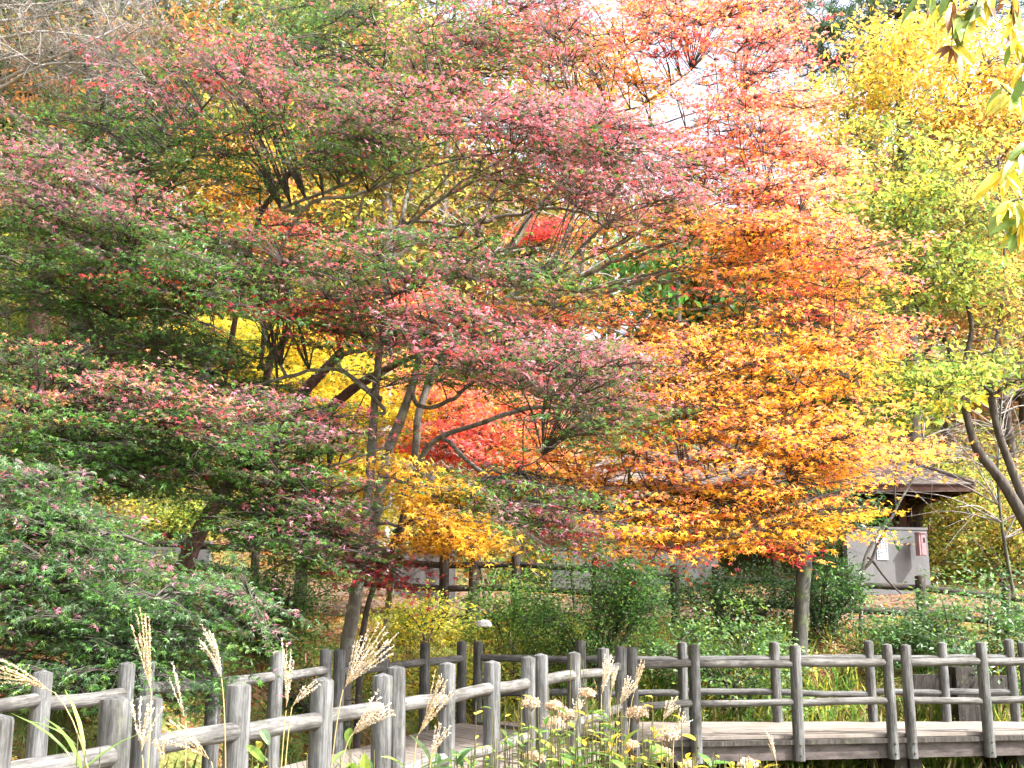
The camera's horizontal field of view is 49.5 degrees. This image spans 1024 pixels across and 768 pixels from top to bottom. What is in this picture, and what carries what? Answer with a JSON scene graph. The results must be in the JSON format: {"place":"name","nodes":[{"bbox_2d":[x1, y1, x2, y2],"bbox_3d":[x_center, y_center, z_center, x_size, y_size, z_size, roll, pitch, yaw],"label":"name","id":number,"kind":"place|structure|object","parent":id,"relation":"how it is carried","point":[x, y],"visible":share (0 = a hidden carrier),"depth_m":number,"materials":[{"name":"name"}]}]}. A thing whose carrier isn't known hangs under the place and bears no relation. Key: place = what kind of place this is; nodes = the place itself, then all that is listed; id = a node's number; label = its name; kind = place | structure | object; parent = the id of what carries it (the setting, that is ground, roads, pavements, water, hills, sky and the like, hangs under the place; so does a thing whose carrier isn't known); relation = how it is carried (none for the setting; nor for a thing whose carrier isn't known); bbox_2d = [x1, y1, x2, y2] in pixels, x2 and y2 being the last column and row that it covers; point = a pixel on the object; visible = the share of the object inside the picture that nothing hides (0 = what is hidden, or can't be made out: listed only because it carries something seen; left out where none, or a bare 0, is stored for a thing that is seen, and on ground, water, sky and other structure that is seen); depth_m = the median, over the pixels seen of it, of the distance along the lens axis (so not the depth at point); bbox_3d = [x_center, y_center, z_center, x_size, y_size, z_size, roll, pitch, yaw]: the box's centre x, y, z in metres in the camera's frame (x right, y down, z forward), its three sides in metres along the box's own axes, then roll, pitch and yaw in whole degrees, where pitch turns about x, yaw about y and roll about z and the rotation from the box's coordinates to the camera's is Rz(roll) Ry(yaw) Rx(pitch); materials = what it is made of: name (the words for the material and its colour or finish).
{"place":"outdoors","nodes":[
{"label":"outdoors","id":0,"kind":"place"},
{"bbox_2d":[246,729,338,767],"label":"bamboo grass","id":1,"kind":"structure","parent":0,"point":[255,752],"depth_m":4.58,"materials":[{"name":"plant"}]},
{"bbox_2d":[330,728,374,767],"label":"bamboo grass","id":2,"kind":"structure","parent":0,"point":[365,761],"depth_m":4.62,"materials":[{"name":"plant"}]},
{"bbox_2d":[382,735,472,767],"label":"bamboo grass","id":3,"kind":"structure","parent":0,"point":[459,757],"depth_m":4.66,"materials":[{"name":"plant"}]},
{"bbox_2d":[0,211,1023,767],"bbox_3d":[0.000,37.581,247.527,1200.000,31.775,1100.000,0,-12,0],"label":"ground","id":4,"kind":"structure","parent":0,"point":[90,729],"depth_m":19.61,"materials":[{"name":"brown plant"}]},
{"bbox_2d":[0,659,87,767],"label":"pampas plume","id":5,"kind":"object","parent":4,"relation":"on","point":[23,679],"visible":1,"depth_m":3.87,"materials":[{"name":"plant"}]},
{"bbox_2d":[16,690,139,767],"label":"grass tuft","id":6,"kind":"object","parent":4,"relation":"on","point":[71,743],"visible":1,"depth_m":3.84,"materials":[{"name":"plant"}]},
{"bbox_2d":[0,0,246,160],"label":"bare tree","id":7,"kind":"object","parent":4,"relation":"on","point":[31,67],"visible":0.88,"depth_m":17.35,"materials":[{"name":"plant"}]},
{"bbox_2d":[0,0,272,440],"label":"tree","id":8,"kind":"object","parent":4,"relation":"on","point":[38,330],"visible":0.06,"depth_m":31.75,"materials":[{"name":"green plant"}]},
{"bbox_2d":[131,606,151,767],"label":"pampas plume","id":9,"kind":"object","parent":4,"relation":"on","point":[148,666],"visible":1,"depth_m":4.18,"materials":[{"name":"plant"}]},
{"bbox_2d":[130,696,164,767],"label":"pampas plume","id":10,"kind":"object","parent":4,"relation":"on","point":[146,723],"visible":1,"depth_m":3.94,"materials":[{"name":"plant"}]},
{"bbox_2d":[90,540,213,605],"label":"shrub","id":11,"kind":"object","parent":4,"relation":"on","point":[164,562],"visible":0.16,"depth_m":19.28,"materials":[{"name":"green plant"}]},
{"bbox_2d":[0,449,324,733],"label":"bush","id":12,"kind":"object","parent":4,"relation":"on","point":[53,520],"visible":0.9,"depth_m":10.21,"materials":[{"name":"green plant"}]},
{"bbox_2d":[107,487,227,540],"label":"shrub","id":13,"kind":"object","parent":4,"relation":"on","point":[176,520],"visible":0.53,"depth_m":27.05,"materials":[{"name":"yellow plant"}]},
{"bbox_2d":[129,541,212,564],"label":"concrete wall","id":14,"kind":"structure","parent":4,"relation":"on","point":[203,554],"depth_m":25.26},
{"bbox_2d":[0,0,348,534],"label":"tree","id":15,"kind":"object","parent":4,"relation":"on","point":[174,48],"visible":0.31,"depth_m":24.60,"materials":[{"name":"yellow plant"}]},
{"bbox_2d":[110,533,259,584],"bbox_3d":[-7.860,3.879,23.764,4.983,1.454,0.204,-1,-12,3],"label":"log fence","id":16,"kind":"object","parent":4,"relation":"on","point":[204,545],"visible":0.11,"depth_m":23.65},
{"bbox_2d":[161,719,212,767],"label":"pampas plume","id":17,"kind":"object","parent":4,"relation":"on","point":[187,747],"visible":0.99,"depth_m":3.92,"materials":[{"name":"plant"}]},
{"bbox_2d":[198,624,225,767],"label":"pampas plume","id":18,"kind":"object","parent":4,"relation":"on","point":[217,658],"visible":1,"depth_m":4.17,"materials":[{"name":"plant"}]},
{"bbox_2d":[0,31,446,628],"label":"maple tree","id":19,"kind":"object","parent":4,"relation":"on","point":[84,443],"visible":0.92,"depth_m":14.24,"materials":[{"name":"green plant"}]},
{"bbox_2d":[154,553,298,628],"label":"shrub","id":20,"kind":"object","parent":4,"relation":"on","point":[216,571],"visible":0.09,"depth_m":17.93,"materials":[{"name":"green plant"}]},
{"bbox_2d":[189,547,364,669],"bbox_3d":[-3.506,3.207,16.100,2.457,1.932,2.301,5,-13,-22],"label":"shrub","id":21,"kind":"object","parent":4,"relation":"on","point":[296,605],"visible":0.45,"depth_m":15.86,"materials":[{"name":"green plant"}]},
{"bbox_2d":[281,639,294,767],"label":"pampas plume","id":22,"kind":"object","parent":4,"relation":"on","point":[286,684],"visible":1,"depth_m":4.44,"materials":[{"name":"plant"}]},
{"bbox_2d":[285,680,319,767],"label":"pampas plume","id":23,"kind":"object","parent":4,"relation":"on","point":[300,697],"visible":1,"depth_m":4.43,"materials":[{"name":"plant"}]},
{"bbox_2d":[160,305,447,615],"bbox_3d":[-4.011,1.419,21.548,5.928,6.594,4.324,0,-12,0],"label":"maple tree","id":24,"kind":"object","parent":4,"relation":"on","point":[328,391],"visible":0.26,"depth_m":21.39,"materials":[{"name":"yellow plant"}]},
{"bbox_2d":[256,660,366,742],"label":"shrub","id":25,"kind":"object","parent":4,"relation":"on","point":[291,700],"visible":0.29,"depth_m":14.59,"materials":[{"name":"green plant"}]},
{"bbox_2d":[331,623,397,767],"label":"pampas plume","id":26,"kind":"object","parent":4,"relation":"on","point":[357,670],"visible":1,"depth_m":4.45,"materials":[{"name":"plant"}]},
{"bbox_2d":[341,688,394,767],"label":"pampas plume","id":27,"kind":"object","parent":4,"relation":"on","point":[359,726],"visible":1,"depth_m":4.33,"materials":[{"name":"plant"}]},
{"bbox_2d":[228,210,602,620],"bbox_3d":[-2.023,0.403,21.946,7.899,8.822,3.887,0,-12,0],"label":"maple tree","id":28,"kind":"object","parent":4,"relation":"on","point":[483,441],"visible":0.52,"depth_m":21.54,"materials":[{"name":"red plant"}]},
{"bbox_2d":[157,0,676,573],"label":"tree","id":29,"kind":"object","parent":4,"relation":"on","point":[387,204],"visible":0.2,"depth_m":29.17,"materials":[{"name":"yellow plant"}]},
{"bbox_2d":[394,549,456,602],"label":"concrete wall","id":30,"kind":"structure","parent":4,"relation":"on","point":[415,573],"depth_m":24.56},
{"bbox_2d":[98,0,763,750],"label":"maple tree","id":31,"kind":"object","parent":4,"relation":"on","point":[302,498],"visible":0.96,"depth_m":14.54,"materials":[{"name":"pink plant"}]},
{"bbox_2d":[413,669,453,767],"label":"pampas plume","id":32,"kind":"object","parent":4,"relation":"on","point":[427,716],"visible":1,"depth_m":4.72,"materials":[{"name":"plant"}]},
{"bbox_2d":[375,579,491,646],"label":"shrub","id":33,"kind":"object","parent":4,"relation":"on","point":[407,623],"visible":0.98,"depth_m":19.02,"materials":[{"name":"yellow plant"}]},
{"bbox_2d":[344,449,531,748],"bbox_3d":[-1.342,2.948,12.837,3.291,4.209,2.052,-9,-15,37],"label":"maple tree","id":34,"kind":"object","parent":4,"relation":"on","point":[440,536],"visible":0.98,"depth_m":12.61,"materials":[{"name":"yellow plant"}]},
{"bbox_2d":[430,721,451,767],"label":"pampas plume","id":35,"kind":"object","parent":4,"relation":"on","point":[434,747],"visible":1,"depth_m":4.59,"materials":[{"name":"plant"}]},
{"bbox_2d":[405,650,520,713],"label":"shrub","id":36,"kind":"object","parent":4,"relation":"on","point":[470,676],"visible":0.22,"depth_m":17.23,"materials":[{"name":"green plant"}]},
{"bbox_2d":[428,744,535,767],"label":"leafy plant","id":37,"kind":"object","parent":4,"relation":"on","point":[474,762],"visible":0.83,"depth_m":5.25,"materials":[{"name":"green plant"}]},
{"bbox_2d":[473,702,524,767],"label":"leafy plant","id":38,"kind":"object","parent":4,"relation":"on","point":[475,713],"visible":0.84,"depth_m":5.76,"materials":[{"name":"green plant"}]},
{"bbox_2d":[385,188,613,605],"bbox_3d":[-0.526,-0.011,24.860,5.214,10.250,4.464,8,-14,-34],"label":"bare tree","id":39,"kind":"object","parent":4,"relation":"on","point":[481,569],"visible":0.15,"depth_m":25.25,"materials":[{"name":"plant"}]},
{"bbox_2d":[0,0,1023,493],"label":"woodland","id":40,"kind":"object","parent":4,"relation":"on","point":[656,290],"visible":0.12,"depth_m":41.19,"materials":[{"name":"orange plant"}]},
{"bbox_2d":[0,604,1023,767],"bbox_3d":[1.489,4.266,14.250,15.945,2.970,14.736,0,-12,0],"label":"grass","id":41,"kind":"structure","parent":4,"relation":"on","point":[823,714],"depth_m":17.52,"materials":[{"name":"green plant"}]},
{"bbox_2d":[0,262,1023,592],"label":"undergrowth","id":42,"kind":"object","parent":4,"relation":"on","point":[984,558],"visible":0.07,"depth_m":31.09,"materials":[{"name":"green plant"}]},
{"bbox_2d":[0,488,1023,767],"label":"fallen leaves","id":43,"kind":"object","parent":4,"relation":"on","point":[338,618],"visible":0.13,"depth_m":20.66,"materials":[{"name":"orange plant"}]},
{"bbox_2d":[441,561,583,648],"bbox_3d":[0.068,3.892,19.599,2.663,1.539,1.846,0,-12,0],"label":"shrub","id":44,"kind":"object","parent":4,"relation":"on","point":[498,613],"visible":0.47,"depth_m":19.45,"materials":[{"name":"green plant"}]},
{"bbox_2d":[354,552,679,625],"bbox_3d":[0.051,4.087,22.035,6.502,1.680,0.215,-1,-12,4],"label":"log fence","id":45,"kind":"object","parent":4,"relation":"on","point":[444,570],"visible":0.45,"depth_m":22.04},
{"bbox_2d":[483,626,564,718],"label":"shrub","id":46,"kind":"object","parent":4,"relation":"on","point":[513,663],"visible":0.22,"depth_m":17.37,"materials":[{"name":"green plant"}]},
{"bbox_2d":[32,584,1019,767],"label":"undergrowth","id":47,"kind":"object","parent":4,"relation":"on","point":[315,658],"visible":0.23,"depth_m":17.63,"materials":[{"name":"green plant"}]},
{"bbox_2d":[521,696,539,766],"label":"dried hydrangea","id":48,"kind":"object","parent":4,"relation":"on","point":[527,701],"visible":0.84,"depth_m":6.05,"materials":[{"name":"plant"}]},
{"bbox_2d":[479,695,611,767],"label":"leafy plant","id":49,"kind":"object","parent":4,"relation":"on","point":[556,764],"visible":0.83,"depth_m":5.56,"materials":[{"name":"green plant"}]},
{"bbox_2d":[548,654,586,762],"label":"leafy plant","id":50,"kind":"object","parent":4,"relation":"on","point":[583,684],"visible":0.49,"depth_m":6.38,"materials":[{"name":"green plant"}]},
{"bbox_2d":[445,190,699,609],"bbox_3d":[1.723,0.160,24.753,6.235,10.045,4.668,-8,-14,33],"label":"tree","id":51,"kind":"object","parent":4,"relation":"on","point":[579,273],"visible":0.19,"depth_m":24.96,"materials":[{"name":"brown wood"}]},
{"bbox_2d":[552,547,614,589],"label":"concrete wall","id":52,"kind":"structure","parent":4,"relation":"on","point":[567,574],"depth_m":26.74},
{"bbox_2d":[578,687,596,767],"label":"dried hydrangea","id":53,"kind":"object","parent":4,"relation":"on","point":[588,692],"visible":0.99,"depth_m":6.06,"materials":[{"name":"plant"}]},
{"bbox_2d":[489,513,707,696],"bbox_3d":[1.386,3.541,18.225,3.172,3.025,3.149,8,-14,-35],"label":"shrub","id":54,"kind":"object","parent":4,"relation":"on","point":[622,603],"visible":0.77,"depth_m":17.90,"materials":[{"name":"green plant"}]},
{"bbox_2d":[601,654,613,739],"bbox_3d":[0.498,2.504,5.787,0.069,2.134,0.154,-11,-16,42],"label":"pampas plume","id":55,"kind":"object","parent":4,"relation":"on","point":[604,679],"visible":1,"depth_m":6.00,"materials":[{"name":"plant"}]},
{"bbox_2d":[545,692,696,767],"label":"leafy plant","id":56,"kind":"object","parent":4,"relation":"on","point":[610,739],"visible":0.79,"depth_m":5.53,"materials":[{"name":"green plant"}]},
{"bbox_2d":[616,675,638,743],"bbox_3d":[0.581,2.529,5.680,0.206,2.012,0.068,7,-13,-29],"label":"pampas plume","id":57,"kind":"object","parent":4,"relation":"on","point":[624,695],"visible":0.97,"depth_m":5.89,"materials":[{"name":"plant"}]},
{"bbox_2d":[625,705,648,767],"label":"dried hydrangea","id":58,"kind":"object","parent":4,"relation":"on","point":[637,710],"visible":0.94,"depth_m":5.94,"materials":[{"name":"plant"}]},
{"bbox_2d":[537,727,746,767],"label":"leafy plant","id":59,"kind":"object","parent":4,"relation":"on","point":[653,749],"visible":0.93,"depth_m":5.37,"materials":[{"name":"green plant"}]},
{"bbox_2d":[576,554,711,611],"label":"shrub","id":60,"kind":"object","parent":4,"relation":"on","point":[680,582],"visible":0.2,"depth_m":23.81,"materials":[{"name":"green plant"}]},
{"bbox_2d":[280,721,1023,767],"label":"boardwalk","id":61,"kind":"structure","parent":4,"relation":"on","point":[731,741],"depth_m":14.72,"materials":[{"name":"wood"}]},
{"bbox_2d":[0,695,130,767],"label":"log railing","id":62,"kind":"object","parent":61,"relation":"attached to","point":[113,720],"visible":0.96,"depth_m":5.08,"materials":[{"name":"grey wood"}]},
{"bbox_2d":[0,661,135,767],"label":"log railing","id":63,"kind":"object","parent":61,"relation":"attached to","point":[39,703],"visible":0.62,"depth_m":8.16,"materials":[{"name":"grey wood"}]},
{"bbox_2d":[137,648,331,767],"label":"log railing","id":64,"kind":"object","parent":61,"relation":"attached to","point":[275,689],"visible":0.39,"depth_m":11.15,"materials":[{"name":"grey wood"}]},
{"bbox_2d":[129,673,392,767],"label":"log railing","id":65,"kind":"object","parent":61,"relation":"attached to","point":[318,721],"visible":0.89,"depth_m":6.17,"materials":[{"name":"grey wood"}]},
{"bbox_2d":[331,640,466,753],"bbox_3d":[-1.409,4.156,14.561,0.230,1.479,4.042,-4,-12,19],"label":"log railing","id":66,"kind":"object","parent":61,"relation":"attached to","point":[424,662],"visible":0.55,"depth_m":15.13,"materials":[{"name":"grey wood"}]},
{"bbox_2d":[386,656,534,767],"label":"log railing","id":67,"kind":"object","parent":61,"relation":"attached to","point":[491,688],"visible":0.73,"depth_m":8.78,"materials":[{"name":"grey wood"}]},
{"bbox_2d":[533,646,626,767],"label":"log railing","id":68,"kind":"object","parent":61,"relation":"attached to","point":[544,679],"visible":0.62,"depth_m":11.74,"materials":[{"name":"grey wood"}]},
{"bbox_2d":[472,639,1021,725],"bbox_3d":[3.473,4.534,16.422,8.130,1.497,0.367,0,-12,0],"label":"log railing","id":69,"kind":"object","parent":61,"relation":"attached to","point":[775,691],"visible":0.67,"depth_m":16.40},
{"bbox_2d":[627,643,899,767],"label":"log railing","id":70,"kind":"object","parent":61,"relation":"attached to","point":[796,701],"visible":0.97,"depth_m":14.46,"materials":[{"name":"grey wood"}]},
{"bbox_2d":[900,641,1023,758],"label":"log railing","id":71,"kind":"object","parent":61,"relation":"attached to","point":[982,661],"visible":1,"depth_m":14.87,"materials":[{"name":"grey wood"}]},
{"bbox_2d":[1017,641,1023,712],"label":"log railing","id":72,"kind":"object","parent":61,"relation":"attached to","point":[1020,646],"visible":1,"depth_m":16.57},
{"bbox_2d":[625,753,706,767],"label":"leafy plant","id":73,"kind":"object","parent":4,"relation":"on","point":[682,763],"visible":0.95,"depth_m":5.31,"materials":[{"name":"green plant"}]},
{"bbox_2d":[654,725,679,767],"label":"dried hydrangea","id":74,"kind":"object","parent":4,"relation":"on","point":[669,731],"visible":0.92,"depth_m":5.73,"materials":[{"name":"plant"}]},
{"bbox_2d":[630,546,717,586],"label":"concrete wall","id":75,"kind":"structure","parent":4,"relation":"on","point":[691,570],"depth_m":27.57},
{"bbox_2d":[383,0,977,628],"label":"maple tree","id":76,"kind":"object","parent":4,"relation":"on","point":[809,450],"visible":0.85,"depth_m":15.35,"materials":[{"name":"orange plant"}]},
{"bbox_2d":[631,588,827,721],"bbox_3d":[3.380,4.320,17.723,3.368,2.137,2.600,1,-12,-4],"label":"shrub","id":77,"kind":"object","parent":4,"relation":"on","point":[718,676],"visible":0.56,"depth_m":17.62,"materials":[{"name":"green plant"}]},
{"bbox_2d":[691,751,776,767],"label":"leafy plant","id":78,"kind":"object","parent":4,"relation":"on","point":[732,764],"visible":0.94,"depth_m":5.40,"materials":[{"name":"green plant"}]},
{"bbox_2d":[649,553,823,644],"bbox_3d":[4.094,3.843,20.234,3.183,1.768,2.444,0,-12,0],"label":"shrub","id":79,"kind":"object","parent":4,"relation":"on","point":[777,603],"visible":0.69,"depth_m":20.16,"materials":[{"name":"green plant"}]},
{"bbox_2d":[570,441,976,578],"bbox_3d":[6.492,3.665,30.695,10.210,4.228,6.464,0,-12,0],"label":"shelter","id":80,"kind":"object","parent":4,"relation":"on","point":[934,485],"visible":0.16,"depth_m":28.69,"materials":[{"name":"brown"}]},
{"bbox_2d":[701,384,920,680],"bbox_3d":[5.223,2.530,18.931,4.528,5.166,2.747,8,-14,-33],"label":"tree","id":81,"kind":"object","parent":4,"relation":"on","point":[801,604],"visible":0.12,"depth_m":18.59,"materials":[{"name":"orange plant"}]},
{"bbox_2d":[763,535,887,642],"bbox_3d":[5.487,3.621,19.808,2.259,2.033,1.992,0,-12,0],"label":"shrub","id":82,"kind":"object","parent":4,"relation":"on","point":[845,590],"visible":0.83,"depth_m":19.59,"materials":[{"name":"green plant"}]},
{"bbox_2d":[681,0,1023,446],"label":"tree","id":83,"kind":"object","parent":4,"relation":"on","point":[832,9],"visible":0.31,"depth_m":43.22,"materials":[{"name":"green plant"}]},
{"bbox_2d":[787,484,932,566],"bbox_3d":[9.934,3.659,31.805,4.688,3.267,3.385,0,-12,0],"label":"shrub","id":84,"kind":"object","parent":4,"relation":"on","point":[841,547],"visible":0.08,"depth_m":31.27,"materials":[{"name":"green plant"}]},
{"bbox_2d":[711,566,1023,634],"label":"log fence","id":85,"kind":"object","parent":4,"relation":"on","point":[920,580],"visible":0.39,"depth_m":20.70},
{"bbox_2d":[841,526,930,595],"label":"concrete wall","id":86,"kind":"structure","parent":4,"relation":"on","point":[904,564],"depth_m":26.46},
{"bbox_2d":[876,534,887,559],"bbox_3d":[8.819,3.868,26.468,0.288,0.644,0.016,3,-12,-13],"label":"notice","id":87,"kind":"object","parent":86,"relation":"attached to","point":[882,552],"visible":0.69,"depth_m":26.44,"materials":[{"name":"white paper"}]},
{"bbox_2d":[914,532,926,555],"bbox_3d":[9.737,3.809,26.448,0.200,0.550,0.240,2,-12,-8],"label":"wall box","id":88,"kind":"object","parent":86,"relation":"attached to","point":[920,545],"visible":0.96,"depth_m":26.38,"materials":[{"name":"red paint"}]},
{"bbox_2d":[763,0,1023,527],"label":"oak tree","id":89,"kind":"object","parent":4,"relation":"on","point":[906,38],"visible":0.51,"depth_m":31.06,"materials":[{"name":"yellow plant"}]},
{"bbox_2d":[858,435,934,641],"bbox_3d":[7.068,2.908,20.437,1.661,4.419,0.079,0,-12,0],"label":"bare sapling","id":90,"kind":"object","parent":4,"relation":"on","point":[864,567],"visible":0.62,"depth_m":20.40,"materials":[{"name":"grey plant"}]},
{"bbox_2d":[780,422,1020,570],"bbox_3d":[11.238,3.329,31.641,8.959,4.253,4.500,0,-12,0],"label":"shrub","id":91,"kind":"object","parent":4,"relation":"on","point":[952,471],"visible":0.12,"depth_m":31.03,"materials":[{"name":"yellow plant"}]},
{"bbox_2d":[841,601,960,671],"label":"shrub","id":92,"kind":"object","parent":4,"relation":"on","point":[894,631],"visible":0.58,"depth_m":18.52,"materials":[{"name":"green plant"}]},
{"bbox_2d":[793,101,1023,531],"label":"oak tree","id":93,"kind":"object","parent":4,"relation":"on","point":[886,196],"visible":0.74,"depth_m":20.17,"materials":[{"name":"yellow plant"}]},
{"bbox_2d":[818,284,1006,518],"bbox_3d":[12.007,0.702,33.248,5.888,9.211,4.214,2,-12,-10],"label":"tree","id":94,"kind":"object","parent":4,"relation":"on","point":[922,429],"visible":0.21,"depth_m":33.41,"materials":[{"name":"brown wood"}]},
{"bbox_2d":[844,171,1023,389],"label":"oak tree","id":95,"kind":"object","parent":4,"relation":"on","point":[955,313],"visible":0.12,"depth_m":27.73,"materials":[{"name":"yellow plant"}]},
{"bbox_2d":[852,546,1023,691],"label":"shrub","id":96,"kind":"object","parent":4,"relation":"on","point":[1009,620],"visible":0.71,"depth_m":18.39,"materials":[{"name":"green plant"}]},
{"bbox_2d":[863,323,1023,609],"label":"bare tree","id":97,"kind":"object","parent":4,"relation":"on","point":[997,502],"visible":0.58,"depth_m":23.69,"materials":[{"name":"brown wood"}]},
{"bbox_2d":[890,444,1023,586],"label":"shrub","id":98,"kind":"object","parent":4,"relation":"on","point":[985,525],"visible":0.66,"depth_m":28.45,"materials":[{"name":"yellow plant"}]},
{"bbox_2d":[913,666,1008,720],"bbox_3d":[7.067,4.963,17.354,1.583,1.050,0.318,0,-12,0],"label":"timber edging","id":99,"kind":"object","parent":4,"relation":"on","point":[961,712],"visible":0.33,"depth_m":17.31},
{"bbox_2d":[901,0,1023,254],"bbox_3d":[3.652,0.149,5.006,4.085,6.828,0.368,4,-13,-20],"label":"chestnut tree","id":100,"kind":"object","parent":4,"relation":"on","point":[961,36],"visible":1,"depth_m":4.66,"materials":[{"name":"yellow plant"}]},
{"bbox_2d":[0,469,1023,619],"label":"fence","id":101,"kind":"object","parent":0,"point":[340,606],"depth_m":24.17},
{"bbox_2d":[104,0,1023,346],"label":"sky","id":102,"kind":"structure","parent":0,"point":[669,112],"materials":[{"name":"white"}]},
{"bbox_2d":[520,711,620,767],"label":"plant","id":103,"kind":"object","parent":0,"point":[546,719],"depth_m":5.66,"materials":[{"name":"plant"}]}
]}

